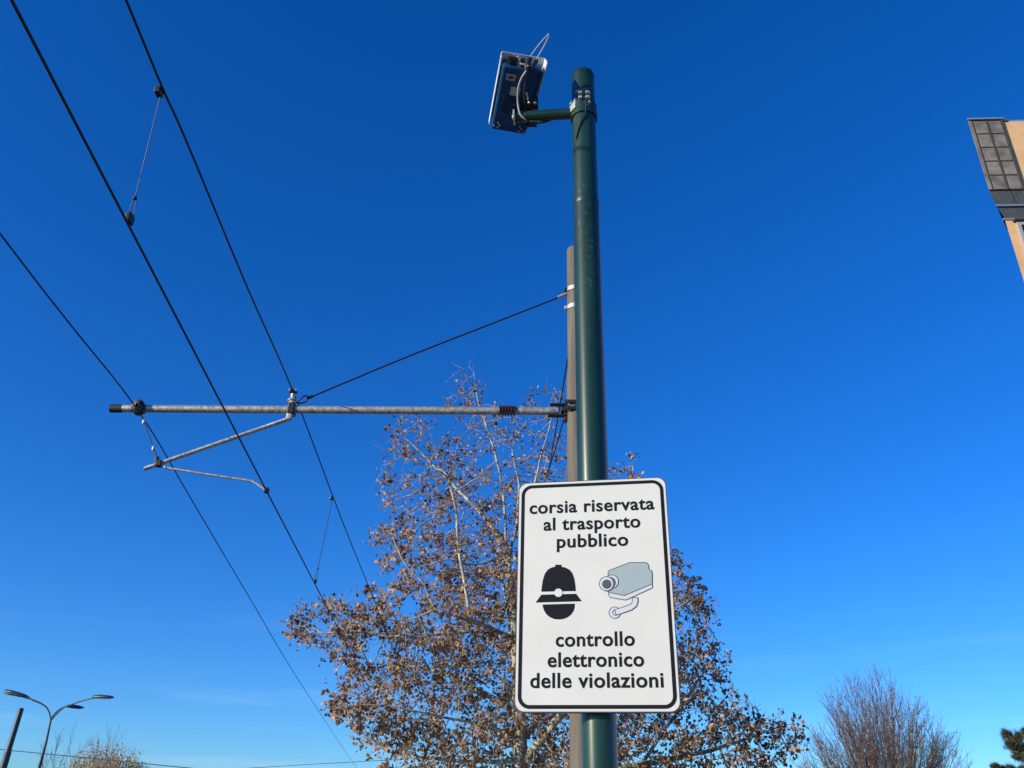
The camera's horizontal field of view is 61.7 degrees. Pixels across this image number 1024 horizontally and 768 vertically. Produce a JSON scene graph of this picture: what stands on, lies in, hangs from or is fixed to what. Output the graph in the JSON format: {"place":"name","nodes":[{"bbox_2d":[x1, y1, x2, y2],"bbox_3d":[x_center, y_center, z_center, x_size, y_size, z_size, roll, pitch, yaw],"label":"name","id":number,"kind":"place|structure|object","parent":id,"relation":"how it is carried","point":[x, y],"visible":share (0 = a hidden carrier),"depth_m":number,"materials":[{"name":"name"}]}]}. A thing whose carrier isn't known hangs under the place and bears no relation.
{"place":"outdoors","nodes":[
{"label":"outdoors","id":0,"kind":"place"},
{"bbox_2d":[0,749,187,767],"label":"span wire","id":1,"kind":"object","parent":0,"point":[100,759],"visible":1,"depth_m":41.72,"materials":[{"name":"black metal"}]},
{"bbox_2d":[255,755,484,767],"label":"span wire","id":2,"kind":"object","parent":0,"point":[329,763],"visible":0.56,"depth_m":47.09,"materials":[{"name":"black metal"}]},
{"bbox_2d":[0,0,1023,767],"label":"sky","id":3,"kind":"structure","parent":0,"point":[813,282],"materials":[{"name":"blue"}]},
{"label":"ground","id":4,"kind":"structure","parent":0,"visible":0},
{"bbox_2d":[0,708,23,767],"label":"tram mast","id":5,"kind":"object","parent":4,"relation":"on","point":[6,755],"visible":1,"depth_m":26.78,"materials":[{"name":"grey metal"}]},
{"bbox_2d":[4,689,113,767],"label":"street lamp","id":6,"kind":"object","parent":4,"relation":"on","point":[25,696],"visible":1,"depth_m":32.61,"materials":[{"name":"grey metal"}]},
{"bbox_2d":[38,723,89,767],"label":"bare tree","id":7,"kind":"object","parent":4,"relation":"on","point":[56,750],"visible":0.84,"depth_m":51.82,"materials":[{"name":"brown plant"}]},
{"bbox_2d":[58,726,149,767],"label":"ochre tree","id":8,"kind":"object","parent":4,"relation":"on","point":[112,764],"visible":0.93,"depth_m":46.02,"materials":[{"name":"brown plant"}]},
{"bbox_2d":[786,657,973,767],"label":"bare tree","id":9,"kind":"object","parent":4,"relation":"on","point":[872,758],"visible":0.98,"depth_m":61.92,"materials":[{"name":"brown plant"}]},
{"bbox_2d":[966,117,1023,279],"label":"apartment building","id":10,"kind":"structure","parent":4,"relation":"on","point":[999,143],"depth_m":24.70,"materials":[{"name":"beige paint"}]},
{"bbox_2d":[1013,218,1023,247],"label":"window","id":11,"kind":"structure","parent":10,"relation":"in","point":[1019,222],"depth_m":23.92,"materials":[{"name":"white glass"}]},
{"bbox_2d":[989,726,1023,767],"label":"pine tree","id":12,"kind":"object","parent":4,"relation":"on","point":[1017,750],"visible":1,"depth_m":30.73,"materials":[{"name":"green plant"}]},
{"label":"pavement","id":13,"kind":"structure","parent":0,"visible":0},
{"bbox_2d":[279,359,809,767],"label":"plane tree","id":14,"kind":"object","parent":13,"relation":"on","point":[516,735],"visible":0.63,"depth_m":34.77,"materials":[{"name":"brown plant"}]},
{"bbox_2d":[564,245,581,767],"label":"tram mast","id":15,"kind":"object","parent":13,"relation":"on","point":[575,735],"visible":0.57,"depth_m":12.30,"materials":[{"name":"metal"}]},
{"bbox_2d":[109,292,575,493],"bbox_3d":[-2.331,-0.002,12.602,6.914,3.460,0.348,2,-28,0],"label":"overhead line cantilever","id":16,"kind":"object","parent":15,"relation":"attached to","point":[291,409],"visible":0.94,"depth_m":12.36,"materials":[{"name":"metal"}]},
{"bbox_2d":[0,233,354,764],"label":"feeder wire","id":17,"kind":"object","parent":16,"relation":"attached to","point":[33,277],"visible":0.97,"depth_m":11.77,"materials":[{"name":"black metal"}]},
{"bbox_2d":[10,0,408,764],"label":"contact wire","id":18,"kind":"object","parent":16,"relation":"attached to","point":[28,32],"visible":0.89,"depth_m":6.73,"materials":[{"name":"black metal"}]},
{"bbox_2d":[125,0,432,739],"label":"messenger wire","id":19,"kind":"object","parent":16,"relation":"attached to","point":[165,94],"visible":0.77,"depth_m":8.47,"materials":[{"name":"black metal"}]},
{"bbox_2d":[126,86,163,225],"bbox_3d":[-2.879,-1.792,6.711,0.074,1.054,0.469,11,-29,-18],"label":"dropper wire","id":20,"kind":"object","parent":19,"relation":"hanging from","point":[159,94],"visible":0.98,"depth_m":6.69,"materials":[{"name":"metal"}]},
{"bbox_2d":[314,496,332,583],"bbox_3d":[-3.547,2.940,16.098,0.074,1.387,1.108,10,-29,-16],"label":"dropper wire","id":21,"kind":"object","parent":19,"relation":"hanging from","point":[331,498],"visible":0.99,"depth_m":16.11,"materials":[{"name":"metal"}]},
{"bbox_2d":[491,419,563,652],"bbox_3d":[0.126,4.583,20.887,0.209,0.654,18.853,3,-28,-3],"label":"feeder cable","id":22,"kind":"object","parent":16,"relation":"attached to","point":[545,481],"visible":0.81,"depth_m":15.98,"materials":[{"name":"metal"}]},
{"bbox_2d":[493,358,567,644],"bbox_3d":[0.237,4.326,21.595,0.330,0.890,19.856,3,-28,-3],"label":"feeder cable","id":23,"kind":"object","parent":15,"relation":"attached to","point":[553,440],"visible":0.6,"depth_m":14.64,"materials":[{"name":"metal"}]},
{"bbox_2d":[571,67,617,767],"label":"street pole","id":24,"kind":"object","parent":13,"relation":"on","point":[599,742],"visible":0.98,"depth_m":3.92,"materials":[{"name":"green metal"}]},
{"bbox_2d":[489,33,596,138],"bbox_3d":[0.114,-1.517,4.601,0.614,0.531,0.436,-10,-30,21],"label":"traffic camera","id":25,"kind":"object","parent":24,"relation":"attached to","point":[518,84],"visible":0.98,"depth_m":4.61,"materials":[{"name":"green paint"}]},
{"bbox_2d":[514,477,680,713],"bbox_3d":[0.331,0.832,3.397,0.607,0.907,0.178,-4,-28,9],"label":"traffic sign","id":26,"kind":"object","parent":24,"relation":"attached to","point":[595,624],"visible":1,"depth_m":3.30,"materials":[{"name":"white metal"}]}
]}

